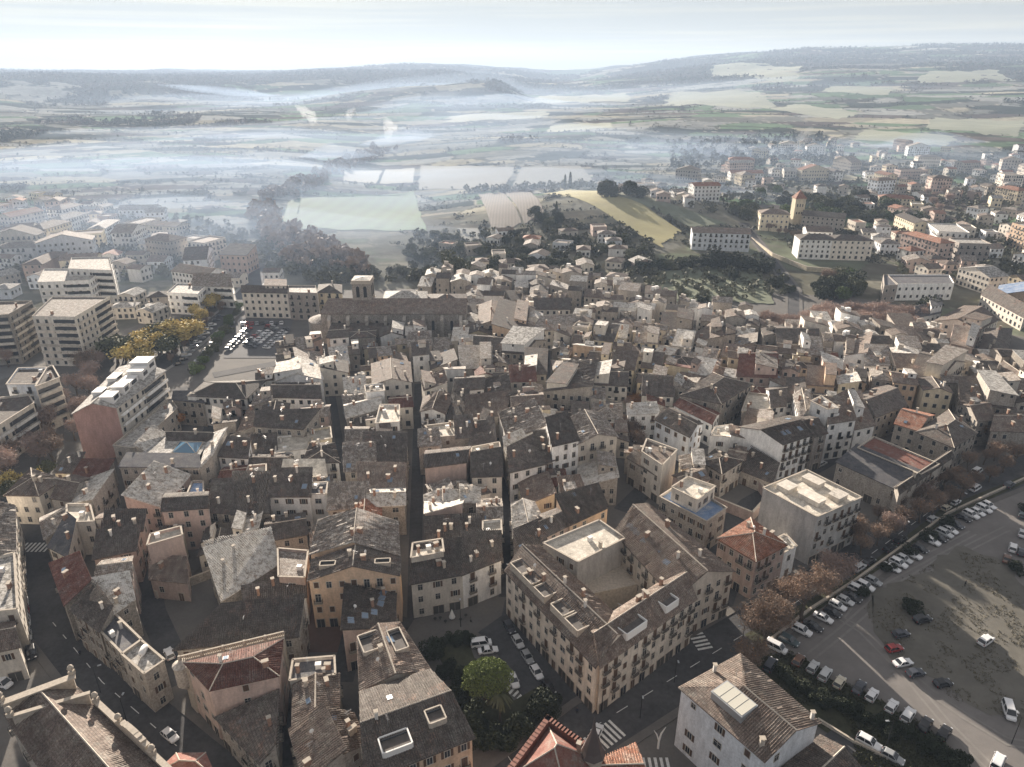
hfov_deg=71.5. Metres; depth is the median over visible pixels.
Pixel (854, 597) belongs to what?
parked car
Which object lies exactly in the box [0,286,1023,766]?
town paving
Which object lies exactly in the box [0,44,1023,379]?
terrain
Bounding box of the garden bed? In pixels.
[438,634,546,730]
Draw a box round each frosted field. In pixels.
[343,170,381,183]
[379,168,414,183]
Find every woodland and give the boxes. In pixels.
[0,41,1023,141]
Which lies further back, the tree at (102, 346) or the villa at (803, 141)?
the villa at (803, 141)
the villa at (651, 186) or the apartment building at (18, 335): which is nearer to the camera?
the apartment building at (18, 335)
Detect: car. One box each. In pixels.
[0,676,13,689]
[25,643,37,660]
[27,610,31,625]
[29,627,32,639]
[160,726,179,743]
[163,646,175,660]
[173,361,184,364]
[177,357,187,360]
[181,352,191,356]
[185,348,194,351]
[189,344,198,347]
[223,346,232,350]
[228,341,237,344]
[233,335,243,339]
[239,330,248,334]
[247,343,256,347]
[470,636,491,648]
[477,645,498,655]
[503,619,515,633]
[509,672,519,688]
[511,633,524,648]
[520,648,534,664]
[529,663,543,680]
[541,677,555,693]
[596,722,603,737]
[762,656,777,673]
[767,636,787,654]
[778,631,799,647]
[791,653,804,667]
[792,621,812,637]
[802,619,823,632]
[806,659,819,674]
[812,610,833,623]
[817,666,832,682]
[819,460,827,467]
[823,605,842,618]
[828,598,846,611]
[832,674,846,689]
[836,593,854,606]
[842,590,862,603]
[847,581,862,595]
[851,679,866,695]
[854,562,866,572]
[855,578,875,591]
[855,731,882,751]
[862,557,875,565]
[864,574,882,586]
[864,687,879,702]
[880,746,904,765]
[882,544,897,553]
[884,561,901,572]
[884,643,904,653]
[884,698,898,714]
[888,555,908,568]
[891,628,910,638]
[891,657,913,668]
[892,535,906,544]
[895,552,912,563]
[899,706,916,724]
[904,550,922,559]
[905,667,925,678]
[912,542,928,553]
[912,613,932,624]
[916,715,933,733]
[926,515,938,522]
[928,535,941,546]
[932,530,947,542]
[932,677,953,688]
[935,526,953,538]
[935,723,952,742]
[940,504,951,511]
[942,524,958,534]
[950,499,961,505]
[953,520,964,529]
[956,512,972,522]
[962,508,979,519]
[968,483,981,492]
[970,506,985,516]
[971,466,982,472]
[975,502,992,513]
[976,634,994,647]
[981,500,996,509]
[989,751,1007,766]
[1001,697,1017,721]
[1002,553,1011,563]
[1003,481,1015,488]
[1008,542,1017,553]
[1016,547,1023,556]
[1017,528,1023,538]
[1018,510,1023,518]
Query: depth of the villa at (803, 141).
1164.90 m
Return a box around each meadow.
[443,111,549,121]
[519,92,631,103]
[544,189,681,246]
[547,123,614,131]
[615,193,726,226]
[663,89,775,108]
[710,62,802,82]
[771,104,859,118]
[820,86,894,94]
[854,129,957,145]
[917,69,1015,82]
[922,117,1023,136]
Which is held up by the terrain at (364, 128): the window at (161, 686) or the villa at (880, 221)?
the villa at (880, 221)
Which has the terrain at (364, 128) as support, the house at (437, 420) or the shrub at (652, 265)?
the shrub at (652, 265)
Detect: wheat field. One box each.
[282,198,299,222]
[297,191,426,230]
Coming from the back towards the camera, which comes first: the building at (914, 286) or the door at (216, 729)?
the building at (914, 286)
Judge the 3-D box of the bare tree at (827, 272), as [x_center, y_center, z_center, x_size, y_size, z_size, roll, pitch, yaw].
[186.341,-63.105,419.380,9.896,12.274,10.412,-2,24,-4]
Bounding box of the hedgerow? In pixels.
[0,62,1023,272]
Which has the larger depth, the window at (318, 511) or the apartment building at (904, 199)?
the apartment building at (904, 199)
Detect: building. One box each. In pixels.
[0,207,45,224]
[0,224,46,244]
[0,226,8,231]
[0,241,37,260]
[0,301,41,364]
[0,394,40,458]
[6,367,45,425]
[9,222,37,227]
[21,251,67,280]
[31,219,72,234]
[32,296,118,365]
[34,230,97,255]
[34,365,70,428]
[37,268,101,304]
[44,196,68,208]
[45,202,84,218]
[45,211,89,230]
[46,229,107,249]
[58,252,102,267]
[68,257,119,302]
[71,356,171,458]
[87,219,120,243]
[110,224,147,250]
[124,217,161,235]
[144,233,187,258]
[146,220,190,236]
[167,283,207,314]
[170,263,226,284]
[182,246,214,267]
[187,235,226,260]
[191,271,236,307]
[218,243,258,273]
[241,279,290,318]
[287,285,319,319]
[317,280,342,311]
[504,544,623,712]
[508,714,605,766]
[543,519,637,608]
[591,571,697,713]
[615,502,735,631]
[674,653,821,766]
[675,165,700,180]
[688,182,721,201]
[689,227,751,251]
[724,160,752,172]
[728,157,754,169]
[734,171,754,185]
[751,148,769,157]
[756,209,790,232]
[777,140,797,153]
[781,167,796,179]
[792,233,834,259]
[796,164,829,180]
[800,210,846,232]
[802,225,833,234]
[804,143,824,155]
[827,167,842,180]
[829,234,873,260]
[832,156,861,171]
[867,177,895,194]
[874,170,897,184]
[876,194,914,207]
[880,274,897,301]
[888,274,953,300]
[892,138,912,150]
[893,212,928,232]
[894,169,928,179]
[900,231,955,259]
[904,142,930,155]
[914,155,941,166]
[924,175,952,191]
[924,223,969,237]
[949,238,991,262]
[954,160,980,172]
[955,266,1009,292]
[994,185,1023,204]
[995,173,1023,186]
[997,156,1023,171]
[998,223,1011,237]
[998,282,1023,301]
[1008,222,1023,250]
[1012,144,1023,152]
[1017,163,1023,173]
[1019,195,1023,208]
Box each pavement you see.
[31,639,61,680]
[155,274,248,358]
[165,248,273,370]
[169,694,227,749]
[480,455,1022,766]
[606,486,1023,755]
[738,222,787,313]
[748,223,802,312]
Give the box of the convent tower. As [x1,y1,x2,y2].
[789,190,806,224]
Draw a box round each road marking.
[52,622,176,745]
[590,507,935,730]
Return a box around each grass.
[651,262,773,303]
[744,476,1023,642]
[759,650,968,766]
[760,657,960,766]
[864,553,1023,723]
[867,545,1023,727]
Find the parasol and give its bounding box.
[449,610,454,618]
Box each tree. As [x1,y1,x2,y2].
[0,348,12,366]
[0,435,24,467]
[0,445,19,471]
[0,469,22,485]
[0,477,15,497]
[14,427,34,440]
[19,429,52,464]
[29,433,70,462]
[30,422,55,448]
[32,402,59,433]
[34,459,57,472]
[59,370,84,395]
[59,416,76,440]
[63,387,74,400]
[63,394,89,413]
[68,347,96,369]
[70,373,102,395]
[78,359,99,368]
[79,360,101,376]
[90,350,105,369]
[91,334,126,364]
[103,334,136,360]
[105,339,145,361]
[126,334,155,350]
[128,328,148,338]
[131,347,156,359]
[138,322,166,335]
[141,318,174,329]
[141,324,163,335]
[148,331,169,355]
[150,334,181,356]
[153,319,189,338]
[159,333,177,353]
[171,319,197,344]
[177,411,185,421]
[180,316,192,320]
[180,316,206,340]
[187,302,199,313]
[191,308,208,319]
[201,317,209,326]
[202,294,215,310]
[205,292,223,307]
[216,304,223,312]
[486,688,512,721]
[620,409,644,430]
[621,395,632,402]
[628,426,647,444]
[629,393,640,401]
[731,632,775,665]
[733,587,798,657]
[758,307,776,319]
[763,571,795,603]
[767,313,780,320]
[773,313,784,323]
[773,555,846,621]
[782,312,791,325]
[792,314,802,319]
[798,309,809,315]
[808,303,823,310]
[812,300,837,311]
[816,308,834,318]
[817,546,842,569]
[820,266,838,276]
[828,552,861,587]
[842,300,863,311]
[842,300,866,310]
[850,512,872,544]
[851,531,874,555]
[854,304,871,311]
[854,309,874,316]
[859,310,885,319]
[862,300,880,311]
[870,521,893,545]
[871,299,890,313]
[871,503,889,521]
[879,302,900,311]
[880,307,898,320]
[880,511,907,537]
[881,511,911,533]
[886,493,909,505]
[893,504,919,530]
[895,302,921,314]
[909,496,936,522]
[911,483,927,498]
[912,306,929,313]
[915,295,943,305]
[917,477,934,498]
[923,485,953,512]
[929,196,938,203]
[935,201,943,208]
[936,473,951,481]
[939,187,950,196]
[942,467,957,488]
[943,481,965,504]
[944,192,954,205]
[950,465,968,473]
[953,471,979,496]
[960,450,980,471]
[967,469,985,482]
[979,424,990,436]
[980,462,1003,481]
[981,446,1000,464]
[988,440,1009,460]
[998,454,1015,472]
[1002,441,1023,465]
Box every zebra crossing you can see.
[25,543,47,551]
[507,685,521,697]
[583,720,625,748]
[643,758,669,766]
[690,632,712,650]
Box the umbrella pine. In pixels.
[461,656,513,705]
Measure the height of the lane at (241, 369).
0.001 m
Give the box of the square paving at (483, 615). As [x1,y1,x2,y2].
[410,599,504,686]
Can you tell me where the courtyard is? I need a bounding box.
[308,604,342,651]
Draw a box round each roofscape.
[436,265,1015,372]
[441,261,995,360]
[445,266,978,375]
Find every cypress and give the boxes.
[563,174,566,187]
[568,172,571,187]
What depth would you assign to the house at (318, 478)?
207.98 m
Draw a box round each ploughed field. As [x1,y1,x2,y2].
[479,192,520,227]
[505,192,543,223]
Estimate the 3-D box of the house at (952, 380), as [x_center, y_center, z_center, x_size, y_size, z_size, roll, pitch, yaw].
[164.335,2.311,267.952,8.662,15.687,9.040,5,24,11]
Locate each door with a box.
[6,670,24,681]
[101,655,107,666]
[116,497,119,507]
[117,669,124,680]
[132,685,141,700]
[178,592,185,600]
[204,713,213,729]
[213,723,220,737]
[223,737,232,755]
[306,640,309,654]
[316,618,325,627]
[329,618,338,626]
[350,660,357,670]
[433,604,444,614]
[449,601,460,610]
[468,594,477,606]
[507,608,510,618]
[514,615,517,626]
[520,623,526,637]
[529,632,532,643]
[535,639,540,653]
[542,649,549,662]
[551,658,555,669]
[558,665,565,682]
[566,674,574,691]
[575,685,581,699]
[584,694,592,712]
[598,697,608,713]
[619,683,626,697]
[627,476,633,486]
[629,679,634,689]
[638,671,644,682]
[649,663,653,673]
[650,492,656,502]
[655,654,664,669]
[664,648,673,662]
[674,642,680,654]
[683,637,688,647]
[692,622,697,631]
[700,617,707,627]
[717,608,726,619]
[728,481,733,491]
[732,580,739,592]
[741,477,746,485]
[797,464,802,472]
[807,554,815,564]
[811,462,818,470]
[815,550,822,560]
[829,543,837,553]
[837,540,844,549]
[862,493,872,503]
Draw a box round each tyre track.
[807,526,1003,653]
[814,529,1010,658]
[837,530,985,766]
[844,534,990,762]
[892,664,1023,748]
[905,666,1023,741]
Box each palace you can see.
[117,436,206,488]
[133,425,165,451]
[165,428,213,459]
[198,427,227,490]
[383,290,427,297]
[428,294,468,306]
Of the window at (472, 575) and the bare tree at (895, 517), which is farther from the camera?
the bare tree at (895, 517)
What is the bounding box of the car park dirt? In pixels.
[772,491,1023,766]
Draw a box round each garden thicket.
[405,220,658,281]
[463,177,612,193]
[639,250,796,301]
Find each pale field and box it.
[418,165,515,189]
[457,228,489,254]
[511,166,591,187]
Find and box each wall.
[154,570,210,598]
[714,481,764,519]
[751,237,832,271]
[771,477,1023,638]
[817,717,888,759]
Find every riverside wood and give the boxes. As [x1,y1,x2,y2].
[216,227,471,282]
[244,197,370,274]
[257,141,397,198]
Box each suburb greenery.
[1,197,238,279]
[666,130,855,168]
[672,150,1023,278]
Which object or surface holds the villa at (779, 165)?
on the terrain at (364, 128)
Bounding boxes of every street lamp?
[92,664,100,692]
[885,720,893,745]
[1011,710,1021,743]
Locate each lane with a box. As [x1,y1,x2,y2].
[139,568,180,687]
[172,386,213,431]
[213,361,276,376]
[282,689,294,766]
[326,345,345,481]
[336,617,413,681]
[407,384,422,618]
[497,438,511,596]
[546,350,549,386]
[614,423,731,512]
[702,437,881,639]
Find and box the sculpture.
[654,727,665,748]
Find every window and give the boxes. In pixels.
[1,653,14,661]
[7,614,16,622]
[123,608,129,615]
[125,480,131,485]
[126,619,132,626]
[153,670,159,681]
[154,508,160,515]
[155,681,166,693]
[157,519,162,525]
[159,586,164,592]
[159,695,166,704]
[168,512,173,518]
[183,511,189,516]
[185,521,191,526]
[187,531,192,536]
[190,541,195,546]
[192,470,198,474]
[198,510,203,515]
[200,520,205,525]
[224,514,229,521]
[242,684,249,691]
[244,697,251,702]
[245,751,250,763]
[264,758,273,766]
[284,540,289,546]
[285,499,293,503]
[285,640,292,647]
[287,510,295,513]
[288,653,294,659]
[298,538,303,543]
[299,499,307,503]
[313,582,319,588]
[315,499,321,503]
[315,594,321,602]
[316,509,323,514]
[316,607,322,612]
[326,581,331,587]
[329,606,335,611]
[339,581,344,586]
[349,641,356,651]
[351,579,357,585]
[353,751,359,762]
[363,579,369,586]
[376,578,382,586]
[390,578,395,583]
[392,507,398,512]
[408,762,419,766]
[417,584,422,590]
[418,596,423,602]
[419,608,424,614]
[423,755,435,766]
[433,581,442,587]
[435,592,440,599]
[441,748,453,759]
[451,577,456,584]
[451,589,459,596]
[458,742,469,752]
[461,756,467,766]
[470,571,474,579]
[470,583,474,591]
[489,564,493,572]
[490,575,494,584]
[492,488,496,493]
[544,503,551,508]
[544,637,547,649]
[552,646,555,656]
[557,556,563,564]
[560,632,565,642]
[560,644,564,654]
[562,462,568,467]
[569,562,573,570]
[569,643,573,653]
[569,665,572,675]
[578,664,582,674]
[586,685,590,695]
[587,673,591,682]
[588,662,592,671]
[602,676,606,686]
[603,664,608,673]
[611,681,616,690]
[613,656,618,665]
[613,668,617,678]
[631,666,636,676]
[632,652,637,664]
[641,659,645,667]
[642,647,646,655]
[643,636,647,643]
[677,620,683,629]
[678,512,684,519]
[682,743,691,756]
[684,728,693,742]
[686,615,690,624]
[688,517,694,524]
[688,527,692,535]
[690,701,695,710]
[694,600,700,607]
[695,532,702,539]
[697,522,704,529]
[702,606,708,614]
[706,583,710,592]
[709,751,719,765]
[712,602,717,610]
[713,737,721,750]
[714,590,719,598]
[714,722,724,736]
[716,441,722,446]
[718,543,725,551]
[721,597,726,606]
[725,574,729,583]
[729,549,733,556]
[736,567,740,575]
[738,554,743,563]
[743,586,747,593]
[743,748,750,759]
[745,573,750,581]
[747,559,752,569]
[773,752,779,762]
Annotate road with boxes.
[0,498,241,766]
[155,253,269,369]
[478,600,591,729]
[495,455,1023,766]
[740,222,799,314]
[824,730,896,766]
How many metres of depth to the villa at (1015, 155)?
1024.85 m
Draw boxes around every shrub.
[188,361,204,374]
[197,355,209,363]
[200,348,213,355]
[205,343,218,351]
[210,330,224,338]
[211,337,222,344]
[218,324,234,332]
[223,316,232,325]
[232,308,240,315]
[234,301,243,308]
[393,264,407,274]
[401,248,414,257]
[405,243,415,250]
[412,252,428,262]
[418,635,447,660]
[421,246,436,256]
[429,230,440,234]
[429,232,438,238]
[431,241,438,248]
[435,657,457,680]
[436,250,448,258]
[438,233,448,241]
[440,249,471,271]
[444,629,462,647]
[447,233,460,240]
[449,683,479,710]
[451,664,468,685]
[453,243,464,252]
[462,630,475,644]
[462,696,489,736]
[469,723,500,751]
[473,245,487,256]
[478,231,490,236]
[480,241,491,251]
[482,720,518,752]
[486,254,500,259]
[486,257,499,268]
[502,234,512,242]
[502,711,534,741]
[506,251,513,258]
[508,228,520,235]
[513,236,523,245]
[514,259,524,267]
[515,246,527,253]
[516,253,528,260]
[519,685,557,723]
[523,247,538,254]
[526,256,537,263]
[527,205,541,216]
[527,691,562,724]
[534,212,548,222]
[537,259,550,266]
[549,248,562,258]
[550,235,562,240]
[550,257,566,265]
[551,208,563,218]
[553,213,564,223]
[566,235,581,243]
[595,243,607,252]
[597,179,610,196]
[606,180,616,187]
[608,185,621,196]
[618,233,629,243]
[622,180,639,195]
[624,248,637,260]
[624,261,631,268]
[635,185,649,197]
[635,258,649,268]
[637,244,649,255]
[639,260,657,269]
[651,258,672,269]
[661,260,677,269]
[673,256,692,269]
[677,257,695,267]
[678,289,691,297]
[686,255,696,261]
[696,256,704,266]
[696,295,709,302]
[701,253,717,266]
[707,245,734,266]
[707,274,717,280]
[727,200,741,214]
[728,270,738,280]
[729,250,755,264]
[733,256,751,268]
[737,199,752,207]
[739,204,755,220]
[744,192,754,199]
[748,202,761,210]
[748,259,770,272]
[754,187,766,197]
[756,257,775,270]
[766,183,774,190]
[767,276,782,287]
[770,279,784,287]
[772,185,782,193]
[773,662,792,680]
[775,195,791,204]
[779,204,790,212]
[782,284,796,292]
[782,675,800,688]
[792,678,812,695]
[806,194,826,204]
[806,686,827,705]
[809,192,831,200]
[810,280,832,296]
[814,196,835,207]
[814,285,831,300]
[817,274,844,282]
[817,688,840,710]
[818,206,834,211]
[821,206,840,212]
[825,283,841,299]
[827,277,848,286]
[828,265,844,277]
[829,201,841,207]
[831,691,855,713]
[834,286,852,299]
[836,195,854,203]
[836,268,850,280]
[840,267,857,272]
[841,205,865,216]
[842,280,863,295]
[845,269,866,281]
[845,276,867,295]
[848,197,865,212]
[851,187,869,194]
[853,585,870,597]
[853,703,873,723]
[860,208,884,221]
[868,194,877,202]
[869,711,890,726]
[878,196,900,207]
[878,202,892,209]
[879,562,897,571]
[880,721,899,740]
[885,210,902,220]
[893,211,912,216]
[895,720,920,739]
[902,209,922,216]
[902,542,918,555]
[902,597,925,615]
[918,527,938,541]
[925,732,948,753]
[934,749,960,766]
[939,514,954,527]
[940,748,974,766]
[1007,559,1023,576]
[1017,503,1023,511]
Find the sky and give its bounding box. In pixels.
[0,0,1023,69]
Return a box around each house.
[0,501,26,582]
[0,552,30,649]
[0,620,29,681]
[3,467,59,523]
[39,506,65,560]
[47,512,85,560]
[48,551,91,640]
[49,474,90,509]
[52,451,85,477]
[66,503,99,554]
[69,468,120,525]
[69,579,114,668]
[72,458,118,485]
[91,570,143,636]
[92,524,147,582]
[94,555,141,613]
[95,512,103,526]
[100,507,150,560]
[100,614,141,687]
[112,397,181,468]
[121,461,191,532]
[121,639,173,712]
[146,525,191,576]
[148,554,191,601]
[159,524,188,556]
[160,488,211,549]
[167,752,211,766]
[171,390,207,426]
[172,593,309,665]
[172,631,290,739]
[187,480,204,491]
[188,379,266,425]
[197,522,232,571]
[202,527,278,604]
[209,477,233,528]
[211,406,240,435]
[213,689,283,766]
[217,436,251,468]
[218,461,247,477]
[223,397,242,422]
[230,431,254,447]
[230,470,272,525]
[231,510,263,537]
[235,405,254,435]
[241,576,309,623]
[246,463,266,470]
[248,449,292,471]
[251,386,272,411]
[251,432,277,453]
[253,408,320,436]
[255,367,274,386]
[261,400,290,409]
[264,511,309,557]
[267,466,313,528]
[270,378,321,408]
[273,356,325,404]
[274,433,310,458]
[275,334,295,352]
[275,348,294,363]
[277,547,311,615]
[282,459,327,477]
[288,655,341,690]
[288,701,346,766]
[291,672,343,725]
[293,347,320,360]
[295,335,314,350]
[300,400,331,429]
[303,438,340,481]
[307,426,331,442]
[307,544,402,627]
[308,507,401,582]
[309,331,324,356]
[309,524,315,546]
[311,481,327,523]
[312,474,332,483]
[318,355,348,396]
[325,704,362,766]
[326,481,369,515]
[327,325,349,346]
[328,345,350,375]
[340,390,364,421]
[340,582,398,670]
[342,375,366,398]
[342,441,376,480]
[343,396,381,425]
[344,421,369,441]
[347,339,360,370]
[349,328,376,358]
[352,498,381,514]
[354,414,375,430]
[355,372,371,383]
[356,461,407,515]
[356,621,431,690]
[358,668,475,766]
[359,361,371,381]
[362,430,409,489]
[363,339,378,364]
[364,382,384,403]
[366,487,406,534]
[367,341,396,364]
[371,357,412,403]
[375,404,401,430]
[376,345,407,360]
[379,320,405,345]
[379,423,392,430]
[388,394,413,428]
[395,338,408,360]
[405,318,426,337]
[407,330,432,369]
[409,537,464,617]
[410,538,444,562]
[411,339,429,381]
[417,427,441,474]
[420,370,447,397]
[420,390,451,423]
[421,417,447,427]
[423,446,471,492]
[423,486,462,512]
[423,499,464,515]
[423,513,463,539]
[424,420,456,448]
[425,477,468,492]
[429,348,457,372]
[433,334,454,348]
[433,343,449,352]
[442,362,465,392]
[446,388,469,421]
[451,326,468,360]
[453,372,484,394]
[453,414,473,446]
[458,334,476,344]
[458,342,492,375]
[459,483,480,512]
[460,527,503,607]
[463,513,484,530]
[464,390,511,437]
[467,406,496,451]
[468,321,491,335]
[470,446,502,497]
[471,441,500,451]
[473,326,545,364]
[473,413,486,432]
[474,363,495,378]
[475,484,491,498]
[476,496,504,542]
[478,299,497,335]
[481,498,501,505]
[482,518,502,574]
[484,373,512,406]
[491,297,529,336]
[493,350,509,368]
[493,368,508,376]
[495,364,509,376]
[498,398,545,452]
[502,428,526,486]
[506,433,546,502]
[508,363,536,393]
[509,498,540,556]
[510,389,544,406]
[513,517,546,554]
[517,471,556,512]
[521,380,543,392]
[523,347,547,388]
[532,429,556,471]
[533,293,570,315]
[535,310,581,349]
[536,508,568,539]
[538,405,556,417]
[542,357,598,409]
[545,411,579,474]
[546,468,566,504]
[551,339,569,359]
[551,360,570,373]
[553,322,573,346]
[555,482,608,530]
[556,400,589,415]
[556,474,584,492]
[558,345,572,359]
[570,409,617,466]
[572,321,590,345]
[572,330,592,356]
[572,340,602,358]
[576,450,619,504]
[587,387,605,409]
[588,342,612,361]
[591,399,623,421]
[592,321,619,351]
[594,359,628,411]
[601,742,645,766]
[606,398,621,402]
[610,420,629,458]
[611,358,625,370]
[612,323,628,341]
[612,339,631,351]
[612,349,638,392]
[624,444,642,473]
[626,401,659,441]
[626,449,653,491]
[632,325,647,344]
[632,345,651,373]
[634,325,659,350]
[636,364,668,395]
[640,348,664,372]
[641,373,674,406]
[641,438,677,504]
[646,393,664,411]
[653,407,702,461]
[655,324,669,344]
[655,343,680,365]
[658,487,727,548]
[660,307,694,330]
[662,330,674,345]
[663,356,691,377]
[670,354,693,364]
[670,476,715,512]
[671,466,710,484]
[672,329,695,354]
[673,372,695,406]
[673,397,720,445]
[678,448,705,472]
[679,372,753,425]
[680,348,697,356]
[680,371,703,382]
[688,356,716,377]
[692,317,723,351]
[694,338,721,358]
[701,347,718,357]
[705,448,743,497]
[708,423,732,453]
[713,358,732,374]
[720,323,736,358]
[720,343,755,366]
[723,368,745,380]
[726,347,748,368]
[727,444,748,476]
[728,424,744,447]
[735,332,757,351]
[736,349,777,386]
[739,415,812,479]
[739,445,779,490]
[740,392,772,425]
[742,407,774,425]
[751,382,768,393]
[755,341,777,351]
[758,469,861,564]
[765,385,787,417]
[769,374,785,387]
[774,323,819,345]
[777,340,799,358]
[777,533,797,578]
[778,354,786,374]
[781,359,801,376]
[782,734,861,766]
[784,376,805,415]
[790,387,811,416]
[792,349,812,361]
[795,356,812,376]
[797,415,828,470]
[798,331,822,365]
[806,362,836,397]
[808,395,839,426]
[811,390,836,398]
[818,351,842,374]
[821,389,856,459]
[823,347,838,356]
[834,372,860,393]
[840,367,867,391]
[842,331,872,369]
[845,363,857,368]
[848,388,875,449]
[862,343,889,388]
[862,384,907,437]
[865,365,891,390]
[889,352,917,371]
[889,368,918,408]
[890,407,934,451]
[893,325,922,341]
[911,375,953,419]
[912,344,968,378]
[912,409,977,468]
[940,370,961,410]
[949,321,981,353]
[951,370,1018,415]
[957,397,994,445]
[978,325,1012,348]
[985,409,1023,454]
[998,372,1023,392]
[1014,390,1023,411]
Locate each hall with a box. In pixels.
[117,204,160,219]
[144,207,168,220]
[727,170,763,180]
[833,444,920,510]
[857,436,939,490]
[888,450,954,514]
[914,294,942,321]
[933,305,998,341]
[978,284,1023,330]
[1001,360,1023,377]
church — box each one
[0,664,171,766]
[308,276,467,353]
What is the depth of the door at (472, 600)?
170.27 m
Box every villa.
[0,202,12,208]
[0,208,15,213]
[0,254,22,269]
[0,268,21,284]
[0,283,22,298]
[4,194,24,201]
[9,197,28,208]
[26,270,42,288]
[29,191,44,199]
[32,196,50,205]
[43,191,62,197]
[67,198,75,202]
[80,201,98,205]
[82,206,99,212]
[87,210,102,219]
[87,218,101,227]
[92,198,107,204]
[96,203,113,213]
[97,213,117,219]
[102,249,123,261]
[111,257,136,276]
[112,299,140,318]
[114,268,120,281]
[116,287,147,306]
[124,251,149,264]
[126,264,152,282]
[136,301,168,323]
[138,239,146,250]
[146,255,173,273]
[146,291,169,306]
[151,232,167,235]
[170,219,187,222]
[185,234,203,240]
[226,272,247,287]
[262,268,283,278]
[439,240,457,250]
[464,242,481,255]
[467,261,486,270]
[475,257,488,269]
[486,234,503,245]
[492,249,505,262]
[495,227,513,236]
[498,258,523,266]
[523,235,541,245]
[523,238,539,248]
[527,264,548,272]
[528,248,550,260]
[553,239,572,250]
[558,228,578,236]
[575,257,594,272]
[576,245,590,257]
[590,224,606,235]
[597,230,615,242]
[604,237,622,244]
[605,257,625,268]
[605,272,628,279]
[608,245,627,256]
[628,255,651,267]
[637,181,647,189]
[641,178,653,181]
[644,181,654,184]
[645,185,657,193]
[650,187,662,196]
[654,182,667,187]
[656,190,670,202]
[669,189,685,197]
[676,191,690,200]
[682,194,694,207]
[702,178,712,181]
[713,174,725,182]
[716,517,787,598]
[744,178,756,186]
[752,184,767,193]
[761,177,773,184]
[764,166,774,174]
[766,158,778,164]
[768,168,780,176]
[772,182,784,190]
[776,163,785,168]
[790,158,801,166]
[799,140,808,146]
[800,189,811,193]
[813,184,826,193]
[826,142,836,146]
[829,137,836,141]
[834,150,843,155]
[837,144,844,150]
[838,184,848,194]
[847,219,865,230]
[850,142,859,147]
[852,194,869,201]
[858,228,876,237]
[860,201,874,211]
[862,170,874,177]
[865,174,873,181]
[869,155,878,161]
[869,190,878,202]
[870,165,881,171]
[870,233,890,245]
[873,224,891,234]
[873,239,900,254]
[874,219,889,223]
[876,150,886,156]
[877,147,888,151]
[881,152,890,158]
[882,163,897,172]
[887,204,909,212]
[891,231,911,242]
[893,184,907,193]
[896,144,904,151]
[896,246,924,259]
[899,177,913,184]
[900,209,917,214]
[901,253,930,272]
[907,182,921,192]
[908,201,923,210]
[910,161,922,168]
[912,191,926,197]
[914,263,943,273]
[918,167,932,174]
[919,174,929,182]
[920,194,935,203]
[920,205,939,214]
[921,218,933,222]
[921,255,947,262]
[929,210,946,221]
[935,260,959,273]
[940,146,951,151]
[942,167,956,176]
[945,159,957,166]
[945,189,960,199]
[949,187,962,195]
[955,254,977,268]
[956,221,973,225]
[958,224,976,237]
[964,176,976,185]
[965,205,988,218]
[967,190,982,199]
[968,185,984,196]
[972,168,986,175]
[975,212,994,225]
[975,264,992,265]
[978,229,998,242]
[980,159,992,164]
[980,183,998,194]
[981,153,992,159]
[987,195,1003,207]
[989,243,1004,257]
[990,174,996,181]
[990,210,1008,223]
[991,163,998,168]
[999,170,1013,172]
[1001,207,1023,217]
[1003,182,1019,186]
[1007,274,1023,283]
[1009,153,1019,157]
[1011,253,1023,265]
[1013,150,1023,156]
[1015,212,1023,221]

